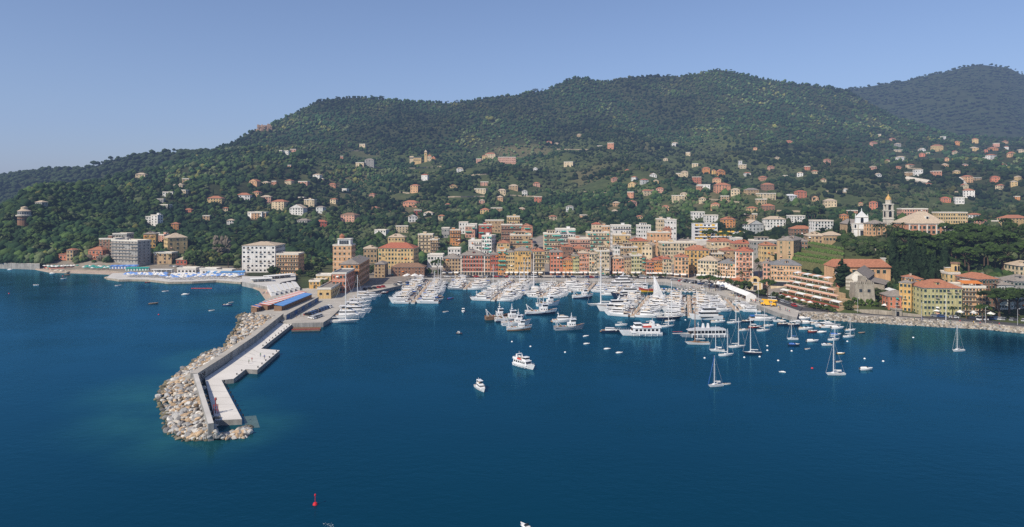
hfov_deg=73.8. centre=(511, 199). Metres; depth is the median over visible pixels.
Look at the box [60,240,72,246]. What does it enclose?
broadleaf tree
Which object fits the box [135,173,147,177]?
hill house
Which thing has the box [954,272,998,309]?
town house
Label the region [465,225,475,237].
town house
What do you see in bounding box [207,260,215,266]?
broadleaf tree
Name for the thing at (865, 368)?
motorboat
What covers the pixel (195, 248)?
broadleaf tree
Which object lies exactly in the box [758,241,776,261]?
town house
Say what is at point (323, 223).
hill house
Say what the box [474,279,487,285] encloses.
motor yacht
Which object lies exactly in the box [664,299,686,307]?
motor yacht
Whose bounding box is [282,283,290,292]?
beach cabin row
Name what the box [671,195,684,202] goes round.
hill house
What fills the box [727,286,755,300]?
marquee
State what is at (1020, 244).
umbrella pine
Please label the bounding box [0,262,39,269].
sea wall road
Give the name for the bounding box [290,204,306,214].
hill house
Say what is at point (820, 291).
apartment block
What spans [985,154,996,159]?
hill house
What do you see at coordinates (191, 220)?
broadleaf tree
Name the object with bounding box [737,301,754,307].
motor yacht
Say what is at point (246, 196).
hill house
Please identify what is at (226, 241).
rock face
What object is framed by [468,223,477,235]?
town house
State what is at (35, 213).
broadleaf tree
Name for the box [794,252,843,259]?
vines
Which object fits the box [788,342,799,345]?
motorboat
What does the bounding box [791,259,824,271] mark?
vineyard terrace
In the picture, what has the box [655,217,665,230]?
town house
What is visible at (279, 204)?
hill house
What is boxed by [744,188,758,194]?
hill house
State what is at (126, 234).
town house
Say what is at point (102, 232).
broadleaf tree
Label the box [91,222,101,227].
broadleaf tree
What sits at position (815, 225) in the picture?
town house
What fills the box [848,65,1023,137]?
mountain
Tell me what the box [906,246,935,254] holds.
umbrella pine
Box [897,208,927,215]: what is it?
town house
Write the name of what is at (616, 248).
town house
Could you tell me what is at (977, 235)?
umbrella pine
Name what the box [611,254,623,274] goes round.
town house
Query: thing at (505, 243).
town house
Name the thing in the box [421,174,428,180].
hill house
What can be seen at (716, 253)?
town house
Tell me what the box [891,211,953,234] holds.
palace
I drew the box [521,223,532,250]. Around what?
town house
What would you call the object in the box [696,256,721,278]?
town house
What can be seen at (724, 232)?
umbrella pine
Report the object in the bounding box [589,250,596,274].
town house
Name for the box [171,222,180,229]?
hill house
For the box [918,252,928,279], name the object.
cypress
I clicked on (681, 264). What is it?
town house
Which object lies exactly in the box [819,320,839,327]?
motor yacht
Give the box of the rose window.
[852,274,857,281]
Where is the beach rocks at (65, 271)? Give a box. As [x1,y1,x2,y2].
[40,266,154,278]
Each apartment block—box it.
[111,237,150,266]
[418,231,433,252]
[507,214,519,223]
[510,231,533,249]
[543,230,559,262]
[555,226,575,244]
[568,235,589,251]
[586,229,609,251]
[610,223,632,250]
[779,271,858,310]
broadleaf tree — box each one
[0,232,8,240]
[0,233,13,241]
[2,212,16,220]
[8,227,17,232]
[22,234,34,243]
[27,225,44,230]
[28,205,36,210]
[29,221,44,226]
[29,227,47,234]
[29,236,41,244]
[31,209,43,216]
[33,240,48,248]
[42,221,55,227]
[51,206,67,212]
[60,211,74,219]
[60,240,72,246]
[60,246,71,253]
[66,234,75,239]
[72,235,87,242]
[76,215,84,219]
[84,221,94,225]
[85,241,98,249]
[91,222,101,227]
[98,230,106,234]
[107,212,116,217]
[127,208,138,214]
[138,228,149,234]
[141,204,151,211]
[151,204,163,209]
[181,253,196,261]
[187,202,196,208]
[187,218,197,223]
[187,245,199,250]
[188,236,198,245]
[189,257,201,265]
[190,250,202,258]
[195,231,206,236]
[198,251,208,260]
[205,236,212,242]
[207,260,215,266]
[213,257,220,262]
[221,257,233,264]
[266,266,280,273]
[295,269,304,274]
[304,262,313,270]
[309,272,317,277]
[312,265,322,272]
[314,257,322,263]
[318,262,325,267]
[319,279,328,285]
[724,278,732,283]
[732,280,740,286]
[738,280,752,291]
[759,288,766,295]
[768,292,778,296]
[811,302,819,308]
[824,305,832,309]
[842,300,855,305]
[843,304,853,309]
[856,247,868,253]
[857,240,870,245]
[858,244,869,249]
[869,241,877,246]
[872,253,880,258]
[874,245,885,252]
[874,288,886,296]
[879,252,888,257]
[886,282,894,287]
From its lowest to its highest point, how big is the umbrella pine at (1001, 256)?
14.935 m
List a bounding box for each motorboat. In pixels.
[521,522,530,526]
[710,319,724,322]
[748,324,760,327]
[777,320,786,324]
[786,321,800,325]
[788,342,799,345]
[797,326,812,329]
[798,316,810,318]
[801,320,813,323]
[806,338,818,341]
[821,342,831,345]
[830,325,843,328]
[859,366,872,369]
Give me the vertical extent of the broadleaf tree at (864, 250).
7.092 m
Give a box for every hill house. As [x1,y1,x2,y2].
[35,200,47,206]
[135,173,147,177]
[145,216,150,223]
[151,213,162,225]
[159,232,168,241]
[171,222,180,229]
[182,190,188,196]
[185,208,192,212]
[202,215,210,220]
[207,196,224,204]
[226,219,233,224]
[237,193,251,199]
[247,211,268,217]
[249,179,260,186]
[251,212,266,218]
[252,191,261,196]
[261,195,272,203]
[271,200,288,209]
[285,179,293,184]
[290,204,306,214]
[297,219,310,222]
[298,181,309,185]
[304,198,316,206]
[313,174,321,178]
[316,206,325,213]
[318,220,326,226]
[330,198,337,203]
[341,213,359,221]
[356,162,364,166]
[365,158,374,167]
[374,229,389,235]
[396,225,407,232]
[403,200,419,206]
[408,214,417,221]
[410,184,420,192]
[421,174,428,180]
[474,188,487,193]
[480,181,488,185]
[480,208,489,213]
[485,153,495,158]
[498,189,505,195]
[509,184,518,190]
[534,196,541,202]
[548,215,556,219]
[564,161,573,166]
[566,205,573,211]
[607,143,613,148]
[627,192,634,198]
[628,182,636,187]
[640,179,647,184]
[642,189,651,195]
[656,187,663,192]
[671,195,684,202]
[681,171,687,176]
[692,177,700,183]
[697,184,709,188]
[699,197,706,203]
[702,167,709,173]
[710,202,719,210]
[712,178,720,183]
[713,183,730,192]
[716,169,724,175]
[720,196,728,202]
[731,188,739,195]
[738,164,746,168]
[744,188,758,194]
[746,206,756,211]
[755,199,766,204]
[756,193,775,199]
[758,176,766,180]
[761,183,773,190]
[761,204,774,210]
[787,194,796,200]
[794,190,806,197]
[823,199,836,207]
[839,214,848,219]
[868,201,877,208]
[913,169,922,175]
[930,171,941,175]
[931,145,942,151]
[939,197,950,202]
[953,197,964,203]
[960,184,968,188]
[961,175,972,182]
[962,189,974,197]
[968,213,980,217]
[973,177,981,180]
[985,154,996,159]
[987,147,997,150]
[989,176,999,182]
[992,143,999,146]
[995,184,1003,189]
[997,215,1023,224]
[1006,152,1014,156]
[1010,181,1017,186]
[1014,176,1021,180]
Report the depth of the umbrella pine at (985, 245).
424.69 m
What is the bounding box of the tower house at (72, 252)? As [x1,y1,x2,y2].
[67,248,78,260]
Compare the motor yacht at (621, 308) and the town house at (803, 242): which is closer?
the motor yacht at (621, 308)
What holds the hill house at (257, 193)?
on the hillside
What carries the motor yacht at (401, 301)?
on the sea
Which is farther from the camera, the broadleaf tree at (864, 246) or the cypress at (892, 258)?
the broadleaf tree at (864, 246)
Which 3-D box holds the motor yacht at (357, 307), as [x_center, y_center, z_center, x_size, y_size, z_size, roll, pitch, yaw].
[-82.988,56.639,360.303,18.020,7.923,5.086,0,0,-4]
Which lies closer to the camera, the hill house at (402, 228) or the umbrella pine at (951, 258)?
the umbrella pine at (951, 258)
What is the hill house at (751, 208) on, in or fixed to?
on the hillside
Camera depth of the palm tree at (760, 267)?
474.39 m
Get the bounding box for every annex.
[727,237,742,240]
[863,220,886,235]
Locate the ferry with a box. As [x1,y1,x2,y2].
[672,323,726,337]
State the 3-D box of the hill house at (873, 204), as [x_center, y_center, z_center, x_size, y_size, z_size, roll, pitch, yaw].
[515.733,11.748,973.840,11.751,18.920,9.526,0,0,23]
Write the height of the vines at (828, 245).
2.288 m
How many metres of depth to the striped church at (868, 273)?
378.84 m
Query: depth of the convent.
407.92 m
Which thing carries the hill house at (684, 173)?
on the hillside
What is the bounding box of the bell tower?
[882,194,893,224]
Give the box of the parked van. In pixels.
[976,316,988,320]
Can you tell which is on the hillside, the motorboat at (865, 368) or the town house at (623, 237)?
the town house at (623, 237)
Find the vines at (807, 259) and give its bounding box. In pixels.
[792,256,827,263]
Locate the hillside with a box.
[15,70,1023,323]
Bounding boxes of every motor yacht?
[334,305,365,317]
[339,301,371,312]
[349,298,369,307]
[353,296,371,303]
[358,291,376,299]
[367,290,381,296]
[388,291,413,300]
[390,296,409,303]
[392,290,414,297]
[395,295,411,301]
[396,288,417,295]
[407,276,426,283]
[415,294,439,303]
[419,290,442,298]
[422,286,444,293]
[424,285,445,291]
[426,282,446,288]
[447,283,462,288]
[467,282,487,289]
[470,292,491,300]
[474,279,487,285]
[474,377,484,391]
[483,286,501,292]
[490,280,507,287]
[491,279,509,286]
[496,294,513,300]
[498,289,521,298]
[498,292,518,299]
[504,287,523,294]
[512,283,528,289]
[515,279,532,285]
[521,289,540,295]
[523,287,543,294]
[543,290,562,297]
[545,289,564,296]
[546,287,567,295]
[551,313,575,321]
[553,285,572,291]
[562,278,577,285]
[568,282,587,288]
[568,286,582,290]
[591,287,606,292]
[600,327,620,331]
[601,289,616,294]
[603,303,632,314]
[604,285,621,291]
[605,307,629,316]
[621,298,637,307]
[626,294,641,301]
[635,307,660,317]
[637,306,663,315]
[640,304,659,312]
[642,299,664,309]
[644,295,666,305]
[645,295,666,301]
[662,303,686,311]
[662,308,684,316]
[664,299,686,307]
[666,291,686,300]
[666,297,685,304]
[691,292,715,300]
[691,294,708,302]
[691,295,713,305]
[709,297,726,304]
[711,300,732,309]
[716,302,731,310]
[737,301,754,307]
[741,305,761,311]
[749,309,775,320]
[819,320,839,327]
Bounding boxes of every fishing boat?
[484,302,507,319]
[494,308,523,321]
[501,311,530,325]
[506,318,531,330]
[525,298,556,314]
[536,294,559,306]
[553,313,583,330]
[572,287,592,298]
[638,278,653,291]
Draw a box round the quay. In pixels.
[255,280,424,327]
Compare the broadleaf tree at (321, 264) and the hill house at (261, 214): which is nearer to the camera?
the broadleaf tree at (321, 264)
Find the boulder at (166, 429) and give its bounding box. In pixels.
[163,427,170,432]
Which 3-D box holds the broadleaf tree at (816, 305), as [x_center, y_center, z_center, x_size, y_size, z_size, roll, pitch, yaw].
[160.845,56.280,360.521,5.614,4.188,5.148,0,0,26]
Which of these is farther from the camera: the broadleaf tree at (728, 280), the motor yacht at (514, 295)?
the broadleaf tree at (728, 280)
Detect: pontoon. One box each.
[411,281,431,303]
[463,281,472,289]
[491,282,515,300]
[539,282,563,297]
[630,295,649,316]
[687,295,691,317]
[723,298,738,311]
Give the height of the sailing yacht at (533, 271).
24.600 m
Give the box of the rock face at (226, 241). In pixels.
[212,235,231,253]
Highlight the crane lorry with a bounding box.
[761,299,778,305]
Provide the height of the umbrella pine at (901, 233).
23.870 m
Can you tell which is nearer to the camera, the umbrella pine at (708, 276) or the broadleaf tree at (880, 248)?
the umbrella pine at (708, 276)
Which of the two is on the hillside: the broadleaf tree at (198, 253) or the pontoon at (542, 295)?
the broadleaf tree at (198, 253)
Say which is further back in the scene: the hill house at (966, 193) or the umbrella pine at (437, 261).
the hill house at (966, 193)
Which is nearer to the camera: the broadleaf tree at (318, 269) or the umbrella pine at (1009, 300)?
the umbrella pine at (1009, 300)
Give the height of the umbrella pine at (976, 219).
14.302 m
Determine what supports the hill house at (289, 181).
on the hillside
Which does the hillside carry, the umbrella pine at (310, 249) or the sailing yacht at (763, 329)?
the umbrella pine at (310, 249)
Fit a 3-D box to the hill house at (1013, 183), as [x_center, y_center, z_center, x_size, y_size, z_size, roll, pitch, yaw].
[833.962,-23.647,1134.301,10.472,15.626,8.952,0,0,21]
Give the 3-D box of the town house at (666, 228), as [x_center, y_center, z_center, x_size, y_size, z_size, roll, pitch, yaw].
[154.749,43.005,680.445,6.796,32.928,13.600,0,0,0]
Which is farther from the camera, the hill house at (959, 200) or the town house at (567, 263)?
the hill house at (959, 200)
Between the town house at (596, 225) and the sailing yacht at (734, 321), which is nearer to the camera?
the sailing yacht at (734, 321)
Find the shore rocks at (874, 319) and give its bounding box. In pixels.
[794,311,1023,333]
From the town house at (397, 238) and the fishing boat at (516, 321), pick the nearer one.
the fishing boat at (516, 321)
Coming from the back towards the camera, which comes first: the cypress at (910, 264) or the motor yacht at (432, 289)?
the motor yacht at (432, 289)
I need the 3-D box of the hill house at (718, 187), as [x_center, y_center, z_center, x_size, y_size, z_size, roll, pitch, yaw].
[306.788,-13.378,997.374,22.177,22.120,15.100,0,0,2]
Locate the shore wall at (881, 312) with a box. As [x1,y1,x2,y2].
[852,309,920,316]
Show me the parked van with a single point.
(979, 318)
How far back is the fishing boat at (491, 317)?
341.36 m
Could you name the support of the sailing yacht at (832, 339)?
on the sea
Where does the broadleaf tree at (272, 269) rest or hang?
on the hillside
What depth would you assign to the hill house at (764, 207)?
835.40 m
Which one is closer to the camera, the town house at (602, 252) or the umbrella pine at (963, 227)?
the umbrella pine at (963, 227)
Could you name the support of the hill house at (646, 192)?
on the hillside
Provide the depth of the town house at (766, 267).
447.50 m
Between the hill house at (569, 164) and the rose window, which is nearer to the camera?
the rose window
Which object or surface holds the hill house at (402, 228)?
on the hillside
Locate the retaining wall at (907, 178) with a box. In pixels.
[905,176,930,182]
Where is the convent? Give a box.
[823,258,890,281]
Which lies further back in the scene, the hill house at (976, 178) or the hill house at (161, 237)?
the hill house at (976, 178)
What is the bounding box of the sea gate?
[890,308,902,315]
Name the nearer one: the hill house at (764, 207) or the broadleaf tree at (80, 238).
the broadleaf tree at (80, 238)
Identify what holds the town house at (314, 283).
on the hillside
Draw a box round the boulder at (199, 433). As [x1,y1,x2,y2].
[196,430,203,436]
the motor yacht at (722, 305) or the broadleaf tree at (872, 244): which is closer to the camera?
the motor yacht at (722, 305)
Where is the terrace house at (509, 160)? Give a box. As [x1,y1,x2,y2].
[498,157,515,163]
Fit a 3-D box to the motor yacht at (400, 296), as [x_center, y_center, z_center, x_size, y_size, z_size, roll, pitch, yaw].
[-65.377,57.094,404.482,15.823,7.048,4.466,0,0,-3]
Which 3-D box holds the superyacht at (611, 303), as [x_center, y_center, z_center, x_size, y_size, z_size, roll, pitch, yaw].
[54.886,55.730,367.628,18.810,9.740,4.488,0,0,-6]
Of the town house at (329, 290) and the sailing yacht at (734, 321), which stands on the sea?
the sailing yacht at (734, 321)
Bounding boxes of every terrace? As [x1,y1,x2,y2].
[242,274,295,289]
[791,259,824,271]
[795,255,828,260]
[800,249,843,257]
[808,243,843,251]
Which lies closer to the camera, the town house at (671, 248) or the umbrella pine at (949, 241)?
the umbrella pine at (949, 241)
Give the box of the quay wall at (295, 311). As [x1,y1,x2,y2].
[284,297,318,319]
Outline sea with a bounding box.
[0,269,1023,526]
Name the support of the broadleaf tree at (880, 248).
on the hillside
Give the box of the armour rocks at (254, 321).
[162,313,274,439]
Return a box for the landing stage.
[292,327,320,331]
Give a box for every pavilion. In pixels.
[177,266,200,273]
[199,267,220,273]
[216,268,235,270]
[427,253,444,266]
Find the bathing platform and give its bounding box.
[106,273,241,283]
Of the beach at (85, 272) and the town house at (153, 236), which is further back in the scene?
the town house at (153, 236)
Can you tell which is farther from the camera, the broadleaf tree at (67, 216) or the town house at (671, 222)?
the town house at (671, 222)
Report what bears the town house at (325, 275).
on the hillside
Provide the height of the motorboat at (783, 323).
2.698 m
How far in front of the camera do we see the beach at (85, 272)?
558.14 m
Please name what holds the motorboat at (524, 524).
on the sea
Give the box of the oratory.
[748,276,762,289]
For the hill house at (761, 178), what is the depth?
1299.39 m
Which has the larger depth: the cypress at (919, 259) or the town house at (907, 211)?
the town house at (907, 211)
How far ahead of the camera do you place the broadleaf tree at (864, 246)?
466.45 m
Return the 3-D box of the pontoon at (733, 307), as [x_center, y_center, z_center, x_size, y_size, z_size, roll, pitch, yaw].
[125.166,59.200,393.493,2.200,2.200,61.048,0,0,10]
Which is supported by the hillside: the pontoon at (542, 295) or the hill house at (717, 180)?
the hill house at (717, 180)
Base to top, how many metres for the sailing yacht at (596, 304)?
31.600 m
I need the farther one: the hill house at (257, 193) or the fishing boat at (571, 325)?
the hill house at (257, 193)
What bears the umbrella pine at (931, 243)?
on the hillside
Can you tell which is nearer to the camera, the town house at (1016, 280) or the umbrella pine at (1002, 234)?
the town house at (1016, 280)
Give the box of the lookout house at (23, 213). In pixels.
[15,206,31,225]
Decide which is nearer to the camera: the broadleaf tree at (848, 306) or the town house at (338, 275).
the broadleaf tree at (848, 306)
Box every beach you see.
[35,268,117,274]
[253,287,270,299]
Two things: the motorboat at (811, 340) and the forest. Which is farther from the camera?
the forest
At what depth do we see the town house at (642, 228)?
739.02 m
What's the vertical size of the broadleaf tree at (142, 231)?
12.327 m
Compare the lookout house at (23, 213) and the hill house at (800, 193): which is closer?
the lookout house at (23, 213)
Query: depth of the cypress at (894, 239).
424.36 m
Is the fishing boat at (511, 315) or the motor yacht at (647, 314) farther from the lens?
the motor yacht at (647, 314)
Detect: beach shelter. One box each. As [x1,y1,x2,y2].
[150,269,173,272]
[250,277,271,280]
[264,273,295,278]
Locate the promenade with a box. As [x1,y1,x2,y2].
[410,275,800,320]
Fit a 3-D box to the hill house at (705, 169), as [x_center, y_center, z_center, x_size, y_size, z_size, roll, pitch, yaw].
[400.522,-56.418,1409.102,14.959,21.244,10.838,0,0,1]
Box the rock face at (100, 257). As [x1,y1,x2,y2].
[86,254,110,259]
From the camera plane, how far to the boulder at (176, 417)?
183.02 m
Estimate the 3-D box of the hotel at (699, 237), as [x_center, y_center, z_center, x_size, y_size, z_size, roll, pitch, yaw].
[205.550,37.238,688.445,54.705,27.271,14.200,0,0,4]
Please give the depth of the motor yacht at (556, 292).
419.64 m
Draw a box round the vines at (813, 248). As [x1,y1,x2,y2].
[801,246,844,255]
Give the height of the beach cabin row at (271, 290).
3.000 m
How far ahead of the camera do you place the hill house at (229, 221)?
819.25 m
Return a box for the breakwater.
[185,313,291,440]
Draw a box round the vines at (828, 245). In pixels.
[808,241,844,249]
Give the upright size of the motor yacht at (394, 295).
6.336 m
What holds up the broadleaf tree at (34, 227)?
on the hillside
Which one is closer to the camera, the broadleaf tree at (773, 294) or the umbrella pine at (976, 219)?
the broadleaf tree at (773, 294)
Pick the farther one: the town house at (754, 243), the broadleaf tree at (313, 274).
the town house at (754, 243)
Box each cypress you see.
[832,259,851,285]
[847,219,850,232]
[888,241,896,274]
[889,231,899,264]
[893,253,900,283]
[898,252,905,277]
[902,257,909,275]
[905,235,912,257]
[905,244,910,259]
[908,254,912,271]
[909,241,916,262]
[910,258,919,276]
[916,246,921,271]
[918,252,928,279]
[921,240,927,262]
[926,252,930,267]
[927,257,935,278]
[933,250,937,276]
[935,265,941,279]
[936,239,942,262]
[938,252,942,268]
[939,240,949,266]
[939,253,945,269]
[942,258,948,269]
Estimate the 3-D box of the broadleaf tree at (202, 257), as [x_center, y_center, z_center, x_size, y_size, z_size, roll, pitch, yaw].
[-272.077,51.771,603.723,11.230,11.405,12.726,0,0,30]
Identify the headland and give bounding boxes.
[2,152,301,201]
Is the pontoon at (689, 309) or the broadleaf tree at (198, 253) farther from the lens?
the broadleaf tree at (198, 253)
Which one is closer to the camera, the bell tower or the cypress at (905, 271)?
the cypress at (905, 271)
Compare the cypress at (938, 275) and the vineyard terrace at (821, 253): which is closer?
the cypress at (938, 275)
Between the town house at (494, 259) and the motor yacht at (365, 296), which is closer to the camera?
the motor yacht at (365, 296)
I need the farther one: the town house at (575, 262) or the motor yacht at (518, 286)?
the town house at (575, 262)
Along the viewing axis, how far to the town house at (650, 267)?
517.16 m
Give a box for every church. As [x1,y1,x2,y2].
[409,150,435,163]
[840,208,867,236]
[846,265,888,289]
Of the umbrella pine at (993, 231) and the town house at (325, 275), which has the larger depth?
the town house at (325, 275)
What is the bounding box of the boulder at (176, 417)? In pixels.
[173,415,180,420]
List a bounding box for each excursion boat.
[512,353,534,369]
[619,320,662,335]
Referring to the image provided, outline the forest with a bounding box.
[0,63,1023,290]
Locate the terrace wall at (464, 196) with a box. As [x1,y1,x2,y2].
[448,196,484,197]
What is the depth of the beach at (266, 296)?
431.35 m
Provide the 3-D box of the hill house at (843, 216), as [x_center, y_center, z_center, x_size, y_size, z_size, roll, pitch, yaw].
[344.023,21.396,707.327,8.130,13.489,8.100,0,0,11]
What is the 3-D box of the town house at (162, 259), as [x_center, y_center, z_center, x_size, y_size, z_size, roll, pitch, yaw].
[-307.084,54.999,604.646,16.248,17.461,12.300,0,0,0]
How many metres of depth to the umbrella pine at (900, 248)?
421.10 m
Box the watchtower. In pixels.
[849,275,877,307]
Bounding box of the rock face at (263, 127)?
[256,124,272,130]
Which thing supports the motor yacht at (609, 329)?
on the sea
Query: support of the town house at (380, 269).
on the hillside
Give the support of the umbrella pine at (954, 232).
on the hillside
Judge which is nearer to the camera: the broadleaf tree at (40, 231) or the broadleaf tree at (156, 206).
the broadleaf tree at (40, 231)
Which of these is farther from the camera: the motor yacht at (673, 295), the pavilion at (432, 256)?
the pavilion at (432, 256)
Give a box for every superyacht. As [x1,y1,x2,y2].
[597,294,629,310]
[601,272,634,286]
[611,284,643,297]
[689,302,723,319]
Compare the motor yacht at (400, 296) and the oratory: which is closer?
the motor yacht at (400, 296)
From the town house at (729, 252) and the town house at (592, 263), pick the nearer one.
the town house at (592, 263)
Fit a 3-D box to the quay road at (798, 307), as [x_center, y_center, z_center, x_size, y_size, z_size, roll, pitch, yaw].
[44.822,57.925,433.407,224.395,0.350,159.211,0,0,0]
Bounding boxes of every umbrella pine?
[213,243,224,252]
[221,254,233,267]
[234,250,241,264]
[250,237,262,241]
[294,243,309,251]
[306,247,317,260]
[323,226,334,235]
[430,259,444,275]
[696,275,707,287]
[702,229,717,238]
[703,274,713,288]
[709,276,720,290]
[717,231,732,237]
[738,211,751,221]
[759,278,776,297]
[806,209,816,218]
[890,228,919,242]
[895,243,910,252]
[904,230,934,239]
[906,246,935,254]
[914,238,938,247]
[916,242,941,249]
[933,233,949,240]
[934,245,957,250]
[936,255,957,260]
[937,222,952,230]
[938,229,958,234]
[941,238,965,255]
[946,223,957,230]
[948,231,976,255]
[948,259,962,265]
[950,244,964,258]
[950,246,986,271]
[953,223,982,231]
[954,246,973,265]
[958,255,979,271]
[964,241,976,253]
[966,231,983,246]
[968,217,984,222]
[969,224,991,231]
[974,242,998,264]
[974,304,992,321]
[976,289,1023,316]
[977,247,986,265]
[978,234,1004,243]
[981,228,1012,244]
[982,226,1008,233]
[984,244,1021,269]
[985,250,1006,267]
[987,237,1010,244]
[989,253,1015,269]
[990,287,1023,313]
[992,230,1020,243]
[999,218,1012,223]
[1002,224,1020,231]
[1003,221,1017,229]
[1005,286,1023,314]
[1007,238,1021,243]
[1009,241,1023,253]
[1010,243,1023,259]
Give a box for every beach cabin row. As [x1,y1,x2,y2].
[109,265,138,268]
[125,267,149,270]
[206,271,220,273]
[220,270,245,274]
[251,301,265,311]
[260,291,305,309]
[267,285,275,296]
[272,284,280,294]
[274,293,311,310]
[277,283,285,293]
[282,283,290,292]
[287,282,294,291]
[291,281,299,290]
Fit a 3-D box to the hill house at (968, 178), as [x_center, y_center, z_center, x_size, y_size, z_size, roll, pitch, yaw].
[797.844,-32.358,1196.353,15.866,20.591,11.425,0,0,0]
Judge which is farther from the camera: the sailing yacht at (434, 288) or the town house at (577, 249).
the town house at (577, 249)
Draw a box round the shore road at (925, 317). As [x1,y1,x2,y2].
[801,307,1023,326]
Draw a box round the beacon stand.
[213,397,217,413]
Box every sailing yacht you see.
[330,273,358,322]
[350,275,365,306]
[426,271,442,300]
[531,253,536,289]
[587,257,617,305]
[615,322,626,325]
[646,277,662,298]
[656,281,681,318]
[661,302,673,326]
[685,304,709,344]
[708,356,723,386]
[710,325,724,351]
[718,329,732,355]
[727,319,741,322]
[728,317,744,347]
[743,321,761,353]
[757,308,769,330]
[787,319,797,339]
[826,340,845,374]
[828,323,838,340]
[843,319,854,336]
[952,326,964,351]
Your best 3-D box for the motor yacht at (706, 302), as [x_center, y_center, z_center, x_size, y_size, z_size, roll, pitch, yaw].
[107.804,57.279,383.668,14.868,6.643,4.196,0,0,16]
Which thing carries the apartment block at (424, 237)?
on the hillside
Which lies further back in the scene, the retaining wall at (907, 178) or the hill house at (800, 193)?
the retaining wall at (907, 178)
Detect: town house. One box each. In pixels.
[58,252,66,259]
[88,246,107,259]
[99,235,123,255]
[112,232,133,238]
[143,231,158,247]
[153,251,177,263]
[164,233,187,252]
[175,257,188,264]
[309,278,327,288]
[316,273,331,280]
[317,280,339,298]
[332,268,354,292]
[339,255,369,286]
[363,245,377,262]
[374,260,387,277]
[378,242,418,268]
[388,234,406,242]
[391,263,426,275]
[430,237,439,252]
[441,227,449,237]
[442,253,460,274]
[448,247,460,255]
[450,227,460,245]
[459,221,468,233]
[461,250,485,274]
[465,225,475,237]
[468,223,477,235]
[468,237,481,251]
[479,222,491,238]
[481,233,495,253]
[485,219,503,232]
[485,252,490,274]
[490,251,497,274]
[497,240,509,251]
[498,246,505,274]
[501,222,521,244]
[505,248,514,274]
[514,246,530,274]
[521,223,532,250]
[532,247,544,274]
[549,248,562,274]
[552,244,562,249]
[561,243,572,256]
[562,256,572,274]
[571,252,578,274]
[573,245,586,253]
[578,249,588,274]
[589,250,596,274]
[591,222,601,228]
[593,246,609,274]
[601,224,609,245]
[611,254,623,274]
[612,232,630,244]
[612,242,619,255]
[620,243,637,256]
[622,253,630,274]
[628,237,647,253]
[628,251,641,274]
[636,222,650,239]
[642,242,655,259]
[642,254,645,274]
[645,258,654,275]
[647,229,669,255]
[651,257,661,275]
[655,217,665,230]
[658,239,696,263]
[658,255,672,275]
[663,226,670,238]
[664,217,676,240]
[674,253,688,277]
[684,245,708,274]
[690,211,704,219]
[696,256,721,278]
[703,215,717,222]
[706,238,731,250]
[709,249,723,260]
[717,258,734,280]
[718,247,734,259]
[720,217,735,227]
[729,240,748,249]
[735,246,753,280]
[742,220,763,233]
[746,213,756,220]
[748,237,776,258]
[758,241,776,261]
[762,216,785,229]
[762,258,771,285]
[769,259,801,288]
[777,235,802,259]
[786,215,804,222]
[788,225,808,234]
[800,237,807,248]
[803,231,822,242]
[809,220,833,232]
[821,231,840,244]
[879,290,901,309]
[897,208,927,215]
[899,277,917,311]
[901,273,923,280]
[913,279,962,315]
[932,212,967,223]
[949,279,988,314]
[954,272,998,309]
[996,279,1014,309]
[998,274,1023,308]
[1003,260,1023,275]
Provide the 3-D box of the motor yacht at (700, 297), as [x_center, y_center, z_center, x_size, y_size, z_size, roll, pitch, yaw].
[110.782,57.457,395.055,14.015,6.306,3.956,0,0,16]
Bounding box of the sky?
[0,0,1023,173]
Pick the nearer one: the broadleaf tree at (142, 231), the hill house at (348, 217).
the broadleaf tree at (142, 231)
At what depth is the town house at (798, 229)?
629.67 m
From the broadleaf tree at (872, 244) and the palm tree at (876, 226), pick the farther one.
the palm tree at (876, 226)
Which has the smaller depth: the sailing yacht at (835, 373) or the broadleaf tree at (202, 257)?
the sailing yacht at (835, 373)
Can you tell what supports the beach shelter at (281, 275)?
on the terrace at (247, 282)
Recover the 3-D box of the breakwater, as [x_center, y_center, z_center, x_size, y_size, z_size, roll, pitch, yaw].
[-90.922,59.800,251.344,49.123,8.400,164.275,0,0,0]
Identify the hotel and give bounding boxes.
[241,241,285,271]
[276,252,304,274]
[689,223,744,245]
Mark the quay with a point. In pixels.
(335, 302)
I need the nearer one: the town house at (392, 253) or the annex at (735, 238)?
the town house at (392, 253)
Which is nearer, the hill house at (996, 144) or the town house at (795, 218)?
the town house at (795, 218)
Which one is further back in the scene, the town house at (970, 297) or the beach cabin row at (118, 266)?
the beach cabin row at (118, 266)
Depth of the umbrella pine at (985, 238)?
450.68 m
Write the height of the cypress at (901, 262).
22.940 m
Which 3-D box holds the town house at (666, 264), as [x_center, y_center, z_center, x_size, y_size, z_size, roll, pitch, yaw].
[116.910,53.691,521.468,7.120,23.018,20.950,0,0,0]
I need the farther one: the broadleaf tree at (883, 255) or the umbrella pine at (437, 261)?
the umbrella pine at (437, 261)
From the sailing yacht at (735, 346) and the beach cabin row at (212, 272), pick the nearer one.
the sailing yacht at (735, 346)
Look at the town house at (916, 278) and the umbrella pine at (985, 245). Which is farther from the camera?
the umbrella pine at (985, 245)
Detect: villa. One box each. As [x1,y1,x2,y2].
[332,234,355,270]
[939,262,960,281]
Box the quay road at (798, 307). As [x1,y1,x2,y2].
[424,276,802,310]
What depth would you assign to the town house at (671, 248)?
586.62 m
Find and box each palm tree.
[756,264,762,276]
[870,224,881,236]
[947,306,957,318]
[961,305,970,318]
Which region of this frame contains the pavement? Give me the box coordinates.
[801,311,1022,327]
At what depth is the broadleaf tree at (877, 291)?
366.87 m
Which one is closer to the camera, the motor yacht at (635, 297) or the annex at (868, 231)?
the motor yacht at (635, 297)
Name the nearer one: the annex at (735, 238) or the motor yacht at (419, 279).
the motor yacht at (419, 279)
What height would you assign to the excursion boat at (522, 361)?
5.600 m
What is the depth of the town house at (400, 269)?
517.40 m

